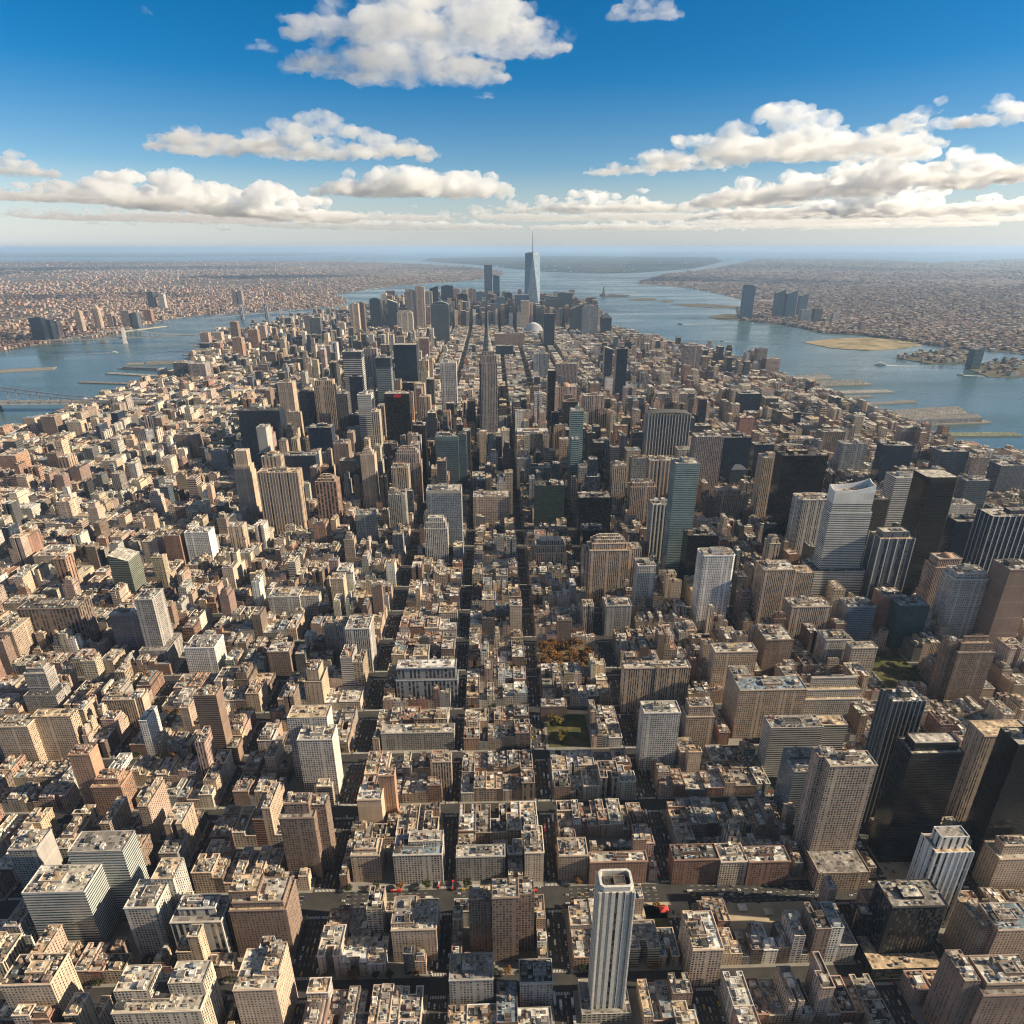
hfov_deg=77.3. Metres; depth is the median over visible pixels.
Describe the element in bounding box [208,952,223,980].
building
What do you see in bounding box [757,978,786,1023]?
building
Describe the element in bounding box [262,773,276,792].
building
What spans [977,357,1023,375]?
suburb buildings
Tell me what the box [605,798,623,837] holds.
building
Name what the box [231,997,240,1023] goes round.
building
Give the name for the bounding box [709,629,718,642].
building
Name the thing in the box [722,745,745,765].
building
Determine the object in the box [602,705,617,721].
building
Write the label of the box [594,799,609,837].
building
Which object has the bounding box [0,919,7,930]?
building
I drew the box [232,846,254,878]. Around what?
building
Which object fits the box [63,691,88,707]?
building
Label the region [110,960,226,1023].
apartment block
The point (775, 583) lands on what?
apartment tower
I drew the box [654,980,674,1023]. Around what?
building
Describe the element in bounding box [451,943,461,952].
building
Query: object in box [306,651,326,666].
building
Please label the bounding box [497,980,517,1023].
building
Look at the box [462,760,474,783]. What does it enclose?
building
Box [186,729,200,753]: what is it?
building
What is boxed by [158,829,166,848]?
building
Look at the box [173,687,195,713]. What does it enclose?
building
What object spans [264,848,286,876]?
building
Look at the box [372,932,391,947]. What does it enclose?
building
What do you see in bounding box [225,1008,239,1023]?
building
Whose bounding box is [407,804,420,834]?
building
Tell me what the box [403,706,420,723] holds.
building
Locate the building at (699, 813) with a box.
[690,796,707,836]
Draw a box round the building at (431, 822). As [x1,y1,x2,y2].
[423,810,439,829]
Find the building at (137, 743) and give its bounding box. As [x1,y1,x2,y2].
[129,730,147,756]
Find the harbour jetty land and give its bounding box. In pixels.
[674,304,739,308]
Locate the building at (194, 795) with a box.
[187,781,203,807]
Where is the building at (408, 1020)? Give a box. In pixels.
[398,1018,420,1023]
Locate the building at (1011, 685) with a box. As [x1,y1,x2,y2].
[998,674,1023,695]
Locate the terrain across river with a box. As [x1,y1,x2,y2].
[0,261,504,350]
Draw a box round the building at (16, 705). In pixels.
[3,693,27,714]
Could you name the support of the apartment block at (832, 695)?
on the pavement
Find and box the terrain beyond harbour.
[635,259,1023,353]
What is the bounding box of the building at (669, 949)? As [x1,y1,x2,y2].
[656,927,679,966]
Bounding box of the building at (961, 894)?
[958,890,966,897]
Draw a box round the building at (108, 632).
[102,625,115,642]
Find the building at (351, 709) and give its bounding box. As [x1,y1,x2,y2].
[342,705,357,722]
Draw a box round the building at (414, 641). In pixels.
[408,634,423,647]
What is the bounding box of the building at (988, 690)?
[980,680,995,697]
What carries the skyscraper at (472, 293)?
on the pavement
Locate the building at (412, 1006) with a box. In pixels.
[399,985,424,1023]
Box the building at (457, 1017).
[447,1004,466,1023]
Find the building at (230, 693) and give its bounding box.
[223,686,241,710]
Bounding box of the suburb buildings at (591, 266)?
[433,256,710,272]
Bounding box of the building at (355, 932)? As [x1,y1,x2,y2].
[351,928,371,936]
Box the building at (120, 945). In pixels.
[110,937,131,952]
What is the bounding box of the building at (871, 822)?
[868,817,873,829]
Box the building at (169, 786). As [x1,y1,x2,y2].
[165,782,178,793]
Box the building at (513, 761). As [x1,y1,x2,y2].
[507,750,519,773]
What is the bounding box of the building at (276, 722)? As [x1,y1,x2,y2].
[265,716,282,735]
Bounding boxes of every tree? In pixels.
[92,978,105,985]
[133,751,141,757]
[169,751,178,756]
[227,976,235,982]
[321,970,330,976]
[344,883,352,890]
[346,965,359,981]
[371,971,379,977]
[385,968,393,978]
[396,881,403,887]
[412,969,419,977]
[422,879,431,888]
[463,876,471,887]
[503,965,511,975]
[538,640,550,648]
[539,654,550,663]
[541,644,555,652]
[541,649,556,659]
[542,659,553,662]
[547,713,554,718]
[549,638,559,647]
[551,716,563,726]
[555,652,562,658]
[555,733,563,740]
[557,639,569,647]
[558,729,567,737]
[569,637,583,646]
[569,647,578,653]
[569,652,580,661]
[574,874,582,884]
[578,964,585,971]
[580,650,597,660]
[583,645,594,651]
[649,962,657,969]
[652,900,659,907]
[875,657,880,662]
[878,649,886,654]
[887,663,896,668]
[901,673,909,680]
[910,667,919,673]
[910,675,918,682]
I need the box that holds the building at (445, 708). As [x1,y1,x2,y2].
[436,707,449,722]
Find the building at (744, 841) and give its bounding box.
[741,837,749,845]
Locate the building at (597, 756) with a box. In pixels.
[592,752,610,768]
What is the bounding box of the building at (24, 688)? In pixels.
[21,684,28,694]
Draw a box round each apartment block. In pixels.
[0,450,31,468]
[0,617,37,656]
[0,635,16,674]
[0,708,83,763]
[0,755,26,775]
[0,770,15,787]
[0,933,25,981]
[0,953,83,1021]
[3,900,32,937]
[5,583,17,592]
[7,829,63,887]
[9,533,34,566]
[10,823,33,842]
[11,1003,35,1023]
[19,502,42,518]
[22,528,43,554]
[22,807,57,831]
[23,662,71,712]
[29,924,67,953]
[31,1005,60,1023]
[32,544,79,565]
[40,414,62,434]
[48,782,78,810]
[52,553,81,584]
[56,497,80,517]
[56,838,71,863]
[58,766,80,796]
[59,486,81,505]
[59,816,92,844]
[62,576,81,597]
[62,992,101,1023]
[66,419,88,436]
[67,744,104,810]
[72,804,98,822]
[76,696,98,724]
[80,652,105,679]
[87,498,105,525]
[90,417,110,428]
[90,727,120,757]
[90,768,137,814]
[99,796,131,830]
[100,607,114,622]
[100,710,127,741]
[101,690,150,727]
[102,457,124,470]
[109,753,132,769]
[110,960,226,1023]
[112,678,133,691]
[114,659,133,681]
[123,857,192,953]
[129,533,143,549]
[136,670,164,697]
[136,834,157,875]
[137,780,171,849]
[138,706,162,756]
[140,529,161,540]
[142,534,166,562]
[151,553,171,588]
[153,953,176,972]
[158,836,189,863]
[163,530,189,566]
[163,802,200,855]
[166,600,179,628]
[174,432,203,458]
[175,936,192,960]
[179,694,197,732]
[181,891,193,896]
[186,924,210,959]
[190,500,211,514]
[190,853,220,892]
[195,726,215,778]
[203,763,227,797]
[205,839,230,857]
[209,815,238,846]
[212,749,234,779]
[214,666,238,688]
[219,584,236,616]
[222,805,242,818]
[225,547,243,581]
[228,520,249,548]
[228,873,303,957]
[230,724,247,746]
[231,713,252,738]
[232,780,253,805]
[232,942,297,1023]
[234,662,257,688]
[242,396,254,406]
[242,750,265,778]
[245,678,268,711]
[250,402,261,406]
[252,793,268,846]
[256,423,273,451]
[257,727,278,752]
[259,936,281,947]
[261,782,283,846]
[264,740,283,781]
[266,641,295,674]
[268,586,323,616]
[270,426,277,450]
[279,437,289,454]
[283,682,301,716]
[285,422,296,450]
[301,998,329,1023]
[304,659,329,704]
[306,977,333,1004]
[310,464,320,498]
[311,448,322,467]
[312,518,329,544]
[316,778,335,804]
[316,924,347,976]
[319,413,330,423]
[323,616,339,655]
[328,555,339,575]
[328,665,343,690]
[330,572,347,607]
[336,562,354,579]
[337,614,376,671]
[339,457,355,495]
[340,644,356,686]
[344,531,356,561]
[347,425,361,450]
[349,413,359,425]
[350,836,384,881]
[353,649,369,692]
[354,452,363,496]
[356,783,385,824]
[366,885,386,932]
[371,582,385,623]
[374,443,384,491]
[377,767,398,817]
[380,722,454,750]
[382,446,386,472]
[386,440,397,456]
[390,895,439,962]
[392,830,444,883]
[400,439,406,444]
[402,945,415,974]
[407,432,411,444]
[410,441,420,456]
[412,433,423,482]
[413,643,429,658]
[414,381,425,411]
[414,713,431,723]
[424,616,440,632]
[425,631,443,651]
[427,776,442,802]
[430,753,432,775]
[432,751,452,791]
[433,437,435,464]
[434,709,447,722]
[437,457,447,483]
[439,602,458,624]
[448,952,493,1010]
[452,904,463,930]
[455,844,504,881]
[463,428,471,475]
[465,716,479,730]
[468,876,534,961]
[482,591,495,617]
[482,609,494,635]
[486,433,495,453]
[496,568,507,587]
[497,473,504,490]
[498,384,505,408]
[502,426,508,457]
[503,441,509,470]
[505,469,512,518]
[509,587,520,615]
[510,599,521,633]
[514,723,530,748]
[515,408,522,430]
[519,448,528,454]
[519,958,553,1006]
[520,812,537,850]
[521,770,534,799]
[523,824,543,881]
[530,385,538,402]
[534,391,541,424]
[534,894,544,929]
[538,410,546,427]
[540,698,566,721]
[543,446,553,473]
[556,615,571,646]
[556,837,587,879]
[559,828,575,836]
[564,393,571,398]
[581,599,593,633]
[582,426,585,462]
[584,428,595,460]
[584,456,599,490]
[587,833,647,884]
[588,381,599,392]
[592,424,600,438]
[597,760,619,798]
[607,444,619,486]
[612,422,627,445]
[613,755,631,770]
[617,764,636,797]
[619,659,690,712]
[622,385,635,413]
[624,447,640,486]
[624,651,637,660]
[628,808,645,838]
[628,919,660,967]
[631,824,647,839]
[635,828,654,854]
[655,562,660,572]
[662,569,676,597]
[666,843,719,883]
[667,578,681,601]
[667,972,692,1008]
[669,389,679,408]
[674,402,686,409]
[674,446,689,457]
[675,737,692,764]
[677,910,724,985]
[679,697,714,747]
[682,620,696,639]
[684,745,701,772]
[685,583,692,605]
[690,416,695,432]
[698,637,713,666]
[699,494,714,517]
[700,901,724,927]
[714,841,747,884]
[717,625,734,642]
[719,971,753,1023]
[720,665,807,738]
[721,818,741,842]
[728,571,747,616]
[730,1005,760,1023]
[731,549,739,581]
[732,586,750,623]
[732,630,747,642]
[735,415,754,434]
[742,845,790,884]
[753,624,793,675]
[761,534,780,559]
[770,611,785,626]
[773,965,804,1023]
[781,802,795,836]
[781,910,805,962]
[782,659,796,670]
[792,639,806,659]
[794,653,820,673]
[795,662,802,673]
[799,623,817,653]
[799,902,832,962]
[802,675,862,719]
[803,951,835,1022]
[817,875,837,901]
[819,662,824,669]
[820,902,844,961]
[824,580,845,605]
[824,657,838,675]
[828,618,846,630]
[841,662,869,697]
[849,474,865,483]
[871,587,903,632]
[891,465,912,471]
[893,425,917,440]
[921,949,1023,1023]
[924,710,953,731]
[926,633,995,701]
[935,624,949,637]
[940,816,971,845]
[943,898,1023,959]
[952,730,965,746]
[971,835,1023,893]
[985,700,1014,719]
[994,637,1023,668]
[1004,694,1023,719]
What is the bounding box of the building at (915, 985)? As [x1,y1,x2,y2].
[899,970,930,1002]
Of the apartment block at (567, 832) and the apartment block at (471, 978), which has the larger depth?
the apartment block at (567, 832)
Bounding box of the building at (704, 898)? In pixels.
[695,896,712,910]
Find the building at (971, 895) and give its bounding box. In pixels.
[962,890,980,906]
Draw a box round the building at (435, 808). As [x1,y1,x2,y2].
[425,802,440,823]
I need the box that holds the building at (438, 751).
[432,750,444,752]
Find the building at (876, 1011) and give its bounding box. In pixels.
[861,999,894,1023]
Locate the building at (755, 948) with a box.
[744,923,763,963]
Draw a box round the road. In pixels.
[0,314,1023,1023]
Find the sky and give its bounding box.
[0,0,1023,249]
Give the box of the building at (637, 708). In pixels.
[635,706,639,723]
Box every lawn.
[546,715,590,746]
[643,905,669,926]
[872,650,928,687]
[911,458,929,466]
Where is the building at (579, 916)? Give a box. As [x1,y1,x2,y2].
[568,899,591,934]
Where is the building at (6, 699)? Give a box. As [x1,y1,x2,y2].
[0,693,19,716]
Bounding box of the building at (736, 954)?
[724,927,742,964]
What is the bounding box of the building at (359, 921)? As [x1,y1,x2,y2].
[349,907,367,936]
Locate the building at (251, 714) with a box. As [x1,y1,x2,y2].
[238,710,256,728]
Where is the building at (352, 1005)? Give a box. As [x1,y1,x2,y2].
[343,986,360,1023]
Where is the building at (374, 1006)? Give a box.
[367,984,381,1023]
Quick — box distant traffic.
[9,486,1002,1022]
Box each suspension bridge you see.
[0,386,156,409]
[44,327,197,343]
[202,304,301,319]
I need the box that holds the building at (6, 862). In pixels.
[0,852,18,880]
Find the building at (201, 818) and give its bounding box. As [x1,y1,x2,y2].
[196,809,206,833]
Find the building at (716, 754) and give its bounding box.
[705,745,727,765]
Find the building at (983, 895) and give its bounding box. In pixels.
[976,887,996,902]
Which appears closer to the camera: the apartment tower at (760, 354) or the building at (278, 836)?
the building at (278, 836)
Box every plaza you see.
[642,901,688,918]
[725,901,808,928]
[867,846,908,879]
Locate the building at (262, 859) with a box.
[252,845,272,872]
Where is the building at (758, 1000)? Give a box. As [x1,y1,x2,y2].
[745,977,769,1023]
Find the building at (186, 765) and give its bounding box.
[178,754,194,781]
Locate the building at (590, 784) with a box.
[581,769,599,798]
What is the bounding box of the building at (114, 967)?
[102,953,135,983]
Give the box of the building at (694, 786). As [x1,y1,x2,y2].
[682,773,705,796]
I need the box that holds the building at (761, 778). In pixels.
[749,765,770,794]
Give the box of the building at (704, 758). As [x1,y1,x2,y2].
[699,749,709,769]
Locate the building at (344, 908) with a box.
[331,905,353,917]
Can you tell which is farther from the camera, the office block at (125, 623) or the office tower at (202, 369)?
the office tower at (202, 369)
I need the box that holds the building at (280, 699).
[277,684,287,705]
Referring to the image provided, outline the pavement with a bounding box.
[0,320,1023,1023]
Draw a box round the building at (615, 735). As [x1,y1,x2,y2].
[606,722,622,746]
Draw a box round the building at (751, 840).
[746,833,764,845]
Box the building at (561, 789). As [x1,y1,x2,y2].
[553,777,570,799]
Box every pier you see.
[0,367,56,372]
[78,381,128,384]
[105,372,157,376]
[117,366,170,370]
[125,326,165,331]
[125,360,190,364]
[794,374,831,379]
[816,380,872,385]
[835,390,893,393]
[844,395,873,397]
[867,400,917,404]
[883,406,968,416]
[904,414,991,424]
[948,432,1022,436]
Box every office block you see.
[21,830,149,946]
[108,603,144,654]
[169,894,236,952]
[183,634,226,673]
[184,526,218,560]
[210,447,232,471]
[355,508,378,543]
[395,659,458,700]
[472,471,504,495]
[473,489,509,528]
[516,427,548,457]
[516,454,530,493]
[531,462,550,479]
[576,462,587,494]
[601,596,631,635]
[705,642,757,689]
[756,714,847,777]
[773,746,812,825]
[813,629,851,661]
[835,597,876,640]
[842,641,877,676]
[884,595,929,647]
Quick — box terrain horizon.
[640,252,1023,254]
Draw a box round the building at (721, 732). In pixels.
[712,718,729,744]
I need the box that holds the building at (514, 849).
[507,838,521,858]
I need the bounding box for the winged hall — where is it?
[524,322,542,332]
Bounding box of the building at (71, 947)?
[61,941,81,960]
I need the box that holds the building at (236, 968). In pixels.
[233,962,241,978]
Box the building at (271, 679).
[255,672,276,694]
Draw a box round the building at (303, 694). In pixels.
[299,685,306,704]
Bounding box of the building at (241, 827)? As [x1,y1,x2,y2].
[232,805,255,847]
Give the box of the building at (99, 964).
[88,942,111,983]
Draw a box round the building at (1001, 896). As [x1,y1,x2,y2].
[994,889,1011,901]
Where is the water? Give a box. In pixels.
[0,249,1023,449]
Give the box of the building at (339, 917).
[326,911,350,936]
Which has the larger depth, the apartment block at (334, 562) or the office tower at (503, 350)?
the office tower at (503, 350)
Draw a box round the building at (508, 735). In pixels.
[501,722,514,749]
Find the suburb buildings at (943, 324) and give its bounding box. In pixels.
[639,259,1023,352]
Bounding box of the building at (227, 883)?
[223,852,241,892]
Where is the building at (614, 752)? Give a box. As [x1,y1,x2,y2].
[610,748,626,759]
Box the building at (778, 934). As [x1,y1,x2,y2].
[769,921,791,963]
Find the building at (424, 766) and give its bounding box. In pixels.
[418,751,430,775]
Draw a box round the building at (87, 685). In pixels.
[76,680,98,691]
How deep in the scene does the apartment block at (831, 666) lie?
1088.11 m
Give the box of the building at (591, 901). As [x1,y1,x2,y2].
[588,898,593,922]
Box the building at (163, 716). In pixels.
[159,711,168,722]
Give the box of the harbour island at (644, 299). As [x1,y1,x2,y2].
[628,298,656,300]
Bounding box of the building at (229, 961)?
[219,952,238,979]
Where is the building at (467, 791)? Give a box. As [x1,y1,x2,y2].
[461,776,473,801]
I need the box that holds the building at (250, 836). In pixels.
[245,820,257,846]
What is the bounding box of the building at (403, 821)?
[395,805,410,835]
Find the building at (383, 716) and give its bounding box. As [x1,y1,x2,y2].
[377,709,391,722]
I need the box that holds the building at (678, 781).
[671,768,685,796]
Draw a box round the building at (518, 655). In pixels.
[511,646,524,668]
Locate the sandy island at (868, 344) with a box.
[804,338,920,350]
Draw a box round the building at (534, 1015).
[517,1006,551,1023]
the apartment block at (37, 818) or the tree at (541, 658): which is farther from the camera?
the tree at (541, 658)
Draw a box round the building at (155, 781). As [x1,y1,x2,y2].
[151,777,162,786]
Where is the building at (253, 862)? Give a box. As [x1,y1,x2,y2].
[246,851,259,873]
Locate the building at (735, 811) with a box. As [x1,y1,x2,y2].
[727,796,746,835]
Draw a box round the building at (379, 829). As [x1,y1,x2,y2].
[371,823,386,845]
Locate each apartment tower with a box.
[16,597,101,643]
[133,588,183,664]
[193,684,244,760]
[234,448,261,517]
[256,452,308,534]
[277,379,304,447]
[278,791,337,877]
[287,704,343,795]
[314,377,340,434]
[315,473,343,524]
[357,390,374,448]
[360,446,379,508]
[371,408,383,449]
[388,487,408,527]
[391,461,410,489]
[395,445,423,504]
[424,515,449,561]
[534,536,566,566]
[580,533,641,599]
[626,478,656,524]
[631,557,655,604]
[635,700,680,769]
[646,497,666,561]
[681,343,701,374]
[689,547,734,629]
[748,559,814,623]
[749,451,775,518]
[753,347,767,369]
[763,357,780,373]
[782,595,831,639]
[791,745,877,890]
[861,686,926,824]
[915,552,961,608]
[931,562,988,638]
[943,719,1023,827]
[964,453,989,475]
[971,559,1023,649]
[985,459,1023,492]
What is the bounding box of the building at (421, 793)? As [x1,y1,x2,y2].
[415,773,429,802]
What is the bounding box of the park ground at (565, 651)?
[539,647,592,665]
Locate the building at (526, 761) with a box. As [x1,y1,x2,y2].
[519,749,532,773]
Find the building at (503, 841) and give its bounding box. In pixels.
[493,839,507,859]
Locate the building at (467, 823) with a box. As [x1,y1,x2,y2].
[458,803,476,833]
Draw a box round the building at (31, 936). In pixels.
[23,922,39,946]
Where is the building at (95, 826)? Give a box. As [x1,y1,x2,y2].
[88,815,103,830]
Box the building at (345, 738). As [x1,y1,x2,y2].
[338,727,352,752]
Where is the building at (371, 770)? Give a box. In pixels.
[364,763,379,781]
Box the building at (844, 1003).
[830,975,857,1021]
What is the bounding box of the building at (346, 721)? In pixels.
[338,713,356,736]
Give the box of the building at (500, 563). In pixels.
[492,559,507,570]
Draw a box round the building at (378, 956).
[367,936,389,975]
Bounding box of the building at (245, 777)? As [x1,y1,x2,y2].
[239,772,256,783]
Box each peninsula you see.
[898,351,967,363]
[966,360,1023,377]
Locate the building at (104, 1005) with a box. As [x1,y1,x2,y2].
[93,995,113,1023]
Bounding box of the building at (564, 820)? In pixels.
[557,813,573,836]
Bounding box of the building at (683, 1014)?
[671,1000,698,1023]
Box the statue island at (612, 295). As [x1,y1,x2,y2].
[603,294,629,296]
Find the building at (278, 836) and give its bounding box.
[275,823,283,846]
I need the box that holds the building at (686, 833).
[672,825,695,843]
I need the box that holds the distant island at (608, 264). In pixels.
[422,256,720,273]
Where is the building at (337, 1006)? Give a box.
[327,989,348,1023]
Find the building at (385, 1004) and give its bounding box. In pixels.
[376,983,394,1023]
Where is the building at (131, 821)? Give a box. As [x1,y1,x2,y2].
[122,813,139,829]
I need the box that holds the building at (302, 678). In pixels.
[298,668,306,685]
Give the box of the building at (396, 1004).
[389,985,402,1023]
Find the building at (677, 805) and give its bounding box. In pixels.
[665,798,685,817]
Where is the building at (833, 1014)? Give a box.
[825,998,839,1022]
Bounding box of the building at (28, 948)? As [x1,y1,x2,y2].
[20,944,32,953]
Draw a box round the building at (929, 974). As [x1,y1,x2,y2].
[922,970,936,983]
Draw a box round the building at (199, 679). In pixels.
[188,672,210,688]
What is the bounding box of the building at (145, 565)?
[142,563,150,572]
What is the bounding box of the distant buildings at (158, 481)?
[0,289,1023,1023]
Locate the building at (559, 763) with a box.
[550,750,568,775]
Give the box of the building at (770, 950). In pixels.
[754,923,778,963]
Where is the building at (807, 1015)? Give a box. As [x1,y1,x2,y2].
[796,978,813,1022]
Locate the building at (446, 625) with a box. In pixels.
[440,619,457,637]
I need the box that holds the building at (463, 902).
[454,898,468,926]
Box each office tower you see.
[28,316,50,340]
[46,318,57,339]
[54,321,63,336]
[74,309,86,331]
[91,304,103,328]
[106,313,116,327]
[107,546,146,594]
[120,310,132,327]
[130,312,141,327]
[143,309,154,320]
[146,291,156,307]
[158,293,167,308]
[173,360,194,376]
[188,362,211,376]
[199,332,211,342]
[229,320,241,336]
[231,289,238,304]
[231,336,245,355]
[237,290,244,304]
[247,328,260,349]
[257,325,267,338]
[265,350,279,366]
[284,451,320,490]
[297,358,317,369]
[303,314,313,336]
[308,422,335,467]
[311,316,322,333]
[333,439,351,484]
[337,390,351,436]
[349,302,360,332]
[349,373,364,412]
[357,301,367,334]
[364,346,377,396]
[369,298,382,327]
[375,354,393,402]
[385,456,388,472]
[387,299,397,331]
[397,310,413,331]
[402,381,414,390]
[412,421,428,484]
[419,358,429,380]
[419,393,431,432]
[430,301,449,343]
[494,332,523,347]
[495,343,512,356]
[533,352,548,376]
[533,479,564,525]
[543,312,554,347]
[546,369,555,429]
[554,382,576,410]
[555,362,577,383]
[561,398,577,426]
[570,304,582,330]
[575,489,611,544]
[577,868,635,1023]
[579,522,603,570]
[581,305,597,334]
[582,392,606,427]
[591,438,604,482]
[599,312,611,332]
[602,346,612,386]
[609,460,626,512]
[612,346,627,400]
[625,395,643,418]
[627,454,645,487]
[629,429,643,454]
[644,453,673,498]
[654,391,687,407]
[678,528,718,588]
[689,431,723,495]
[694,422,711,432]
[711,485,741,519]
[718,433,751,480]
[725,464,746,484]
[735,391,761,413]
[739,285,755,318]
[747,440,774,478]
[771,289,785,316]
[782,290,798,316]
[785,492,827,555]
[796,293,808,315]
[798,309,812,320]
[811,308,822,321]
[815,428,845,452]
[830,312,839,320]
[832,440,867,471]
[848,879,948,978]
[857,321,866,329]
[860,527,915,599]
[865,491,889,544]
[867,732,964,862]
[870,439,914,484]
[881,471,913,526]
[906,826,974,927]
[927,446,969,474]
[938,513,974,557]
[948,497,975,513]
[953,473,990,513]
[961,507,1023,577]
[964,727,1023,875]
[965,345,985,368]
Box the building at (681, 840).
[677,838,686,843]
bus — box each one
[391,888,400,891]
[553,991,555,1005]
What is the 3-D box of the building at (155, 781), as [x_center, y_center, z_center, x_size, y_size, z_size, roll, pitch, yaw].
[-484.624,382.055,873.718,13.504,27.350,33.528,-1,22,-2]
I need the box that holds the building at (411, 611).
[403,606,419,618]
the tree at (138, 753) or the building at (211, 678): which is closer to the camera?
the tree at (138, 753)
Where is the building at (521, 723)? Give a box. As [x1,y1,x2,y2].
[514,719,528,729]
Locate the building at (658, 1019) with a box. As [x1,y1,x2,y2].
[647,982,662,1023]
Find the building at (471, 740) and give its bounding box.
[464,727,479,749]
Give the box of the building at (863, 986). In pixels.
[848,974,880,1003]
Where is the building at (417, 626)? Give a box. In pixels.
[410,616,425,637]
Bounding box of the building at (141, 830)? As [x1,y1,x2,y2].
[137,824,145,833]
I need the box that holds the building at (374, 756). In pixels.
[366,751,382,762]
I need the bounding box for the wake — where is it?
[886,365,945,367]
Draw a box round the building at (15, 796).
[7,781,32,811]
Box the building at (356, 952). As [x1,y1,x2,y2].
[341,936,371,976]
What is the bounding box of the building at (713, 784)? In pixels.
[699,771,724,795]
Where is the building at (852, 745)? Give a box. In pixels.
[846,741,863,749]
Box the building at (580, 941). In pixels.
[570,929,591,969]
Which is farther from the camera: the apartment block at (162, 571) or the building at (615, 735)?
the apartment block at (162, 571)
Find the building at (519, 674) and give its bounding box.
[513,666,525,682]
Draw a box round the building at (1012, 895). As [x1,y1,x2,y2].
[1002,889,1023,907]
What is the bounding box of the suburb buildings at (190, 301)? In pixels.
[0,260,502,349]
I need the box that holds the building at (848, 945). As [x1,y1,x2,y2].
[835,915,857,961]
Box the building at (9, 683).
[0,674,24,692]
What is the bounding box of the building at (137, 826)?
[132,816,142,833]
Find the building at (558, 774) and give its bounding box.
[552,771,568,783]
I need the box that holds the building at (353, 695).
[339,686,364,709]
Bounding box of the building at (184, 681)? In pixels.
[173,673,196,690]
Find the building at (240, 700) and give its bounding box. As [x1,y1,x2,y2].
[234,685,247,712]
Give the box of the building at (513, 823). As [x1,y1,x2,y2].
[506,801,520,842]
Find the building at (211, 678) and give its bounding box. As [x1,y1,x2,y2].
[203,672,218,685]
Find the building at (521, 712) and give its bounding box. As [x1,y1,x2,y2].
[513,704,528,722]
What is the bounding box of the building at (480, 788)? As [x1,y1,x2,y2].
[474,771,486,801]
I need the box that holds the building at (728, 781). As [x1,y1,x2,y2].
[718,767,735,795]
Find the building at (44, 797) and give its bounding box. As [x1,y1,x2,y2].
[38,779,58,808]
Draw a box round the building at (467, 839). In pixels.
[458,833,475,844]
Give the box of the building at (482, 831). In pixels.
[475,804,490,843]
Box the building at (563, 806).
[556,800,571,819]
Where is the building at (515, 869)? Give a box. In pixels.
[508,857,522,877]
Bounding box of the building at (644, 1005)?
[636,979,653,1023]
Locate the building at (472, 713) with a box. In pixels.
[465,711,479,719]
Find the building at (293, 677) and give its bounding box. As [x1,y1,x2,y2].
[287,671,301,683]
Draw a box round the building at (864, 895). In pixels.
[855,888,873,904]
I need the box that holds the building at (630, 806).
[625,802,640,816]
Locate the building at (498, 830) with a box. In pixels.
[490,803,506,842]
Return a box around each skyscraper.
[238,406,286,464]
[342,348,366,411]
[384,390,412,443]
[393,343,418,380]
[406,290,416,328]
[415,286,425,326]
[425,291,432,304]
[426,483,463,544]
[429,286,438,302]
[435,430,467,489]
[440,358,457,416]
[441,285,453,301]
[453,288,459,304]
[457,293,466,303]
[468,287,475,319]
[474,312,501,461]
[476,291,484,302]
[484,265,491,313]
[493,275,499,296]
[496,296,504,321]
[505,292,511,300]
[515,294,528,327]
[524,235,539,321]
[545,296,559,310]
[557,292,572,315]
[567,404,583,491]
[642,409,690,455]
[660,454,699,577]
[764,448,828,535]
[803,479,876,596]
[900,469,958,595]
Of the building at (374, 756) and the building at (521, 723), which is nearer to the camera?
the building at (374, 756)
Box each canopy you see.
[660,905,668,912]
[737,904,747,911]
[763,907,773,915]
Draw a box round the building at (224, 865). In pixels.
[212,847,235,892]
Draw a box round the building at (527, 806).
[520,801,536,814]
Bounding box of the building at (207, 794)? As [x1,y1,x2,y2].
[198,785,217,807]
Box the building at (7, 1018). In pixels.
[1,1010,14,1022]
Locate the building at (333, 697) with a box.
[325,688,342,709]
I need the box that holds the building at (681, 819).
[667,809,690,834]
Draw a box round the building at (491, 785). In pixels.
[486,772,496,800]
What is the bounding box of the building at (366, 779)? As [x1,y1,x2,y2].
[362,775,377,783]
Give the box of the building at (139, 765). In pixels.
[130,755,150,785]
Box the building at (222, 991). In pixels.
[220,989,224,1000]
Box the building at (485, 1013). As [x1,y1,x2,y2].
[466,1003,496,1023]
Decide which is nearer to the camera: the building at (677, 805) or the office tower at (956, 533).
the building at (677, 805)
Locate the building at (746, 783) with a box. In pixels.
[728,768,757,795]
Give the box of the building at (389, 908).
[386,901,393,927]
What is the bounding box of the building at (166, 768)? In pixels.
[156,757,178,784]
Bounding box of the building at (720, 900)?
[712,897,730,927]
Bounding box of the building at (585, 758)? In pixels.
[576,749,594,774]
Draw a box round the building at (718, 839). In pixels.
[712,836,722,842]
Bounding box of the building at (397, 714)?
[390,707,403,723]
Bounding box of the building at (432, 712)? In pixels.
[421,710,435,722]
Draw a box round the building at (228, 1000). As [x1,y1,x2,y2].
[223,994,233,1013]
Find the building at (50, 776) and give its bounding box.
[44,758,64,783]
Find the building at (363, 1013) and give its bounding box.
[356,989,369,1023]
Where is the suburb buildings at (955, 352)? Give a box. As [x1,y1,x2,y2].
[897,347,968,362]
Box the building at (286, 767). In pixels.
[277,751,294,782]
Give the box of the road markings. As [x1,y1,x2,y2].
[8,525,968,1021]
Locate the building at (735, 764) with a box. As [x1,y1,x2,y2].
[728,760,746,768]
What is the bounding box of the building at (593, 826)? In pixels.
[586,800,599,837]
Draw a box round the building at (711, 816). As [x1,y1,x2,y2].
[697,796,719,836]
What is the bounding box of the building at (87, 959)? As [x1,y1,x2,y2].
[74,942,104,984]
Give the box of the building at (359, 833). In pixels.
[350,831,365,839]

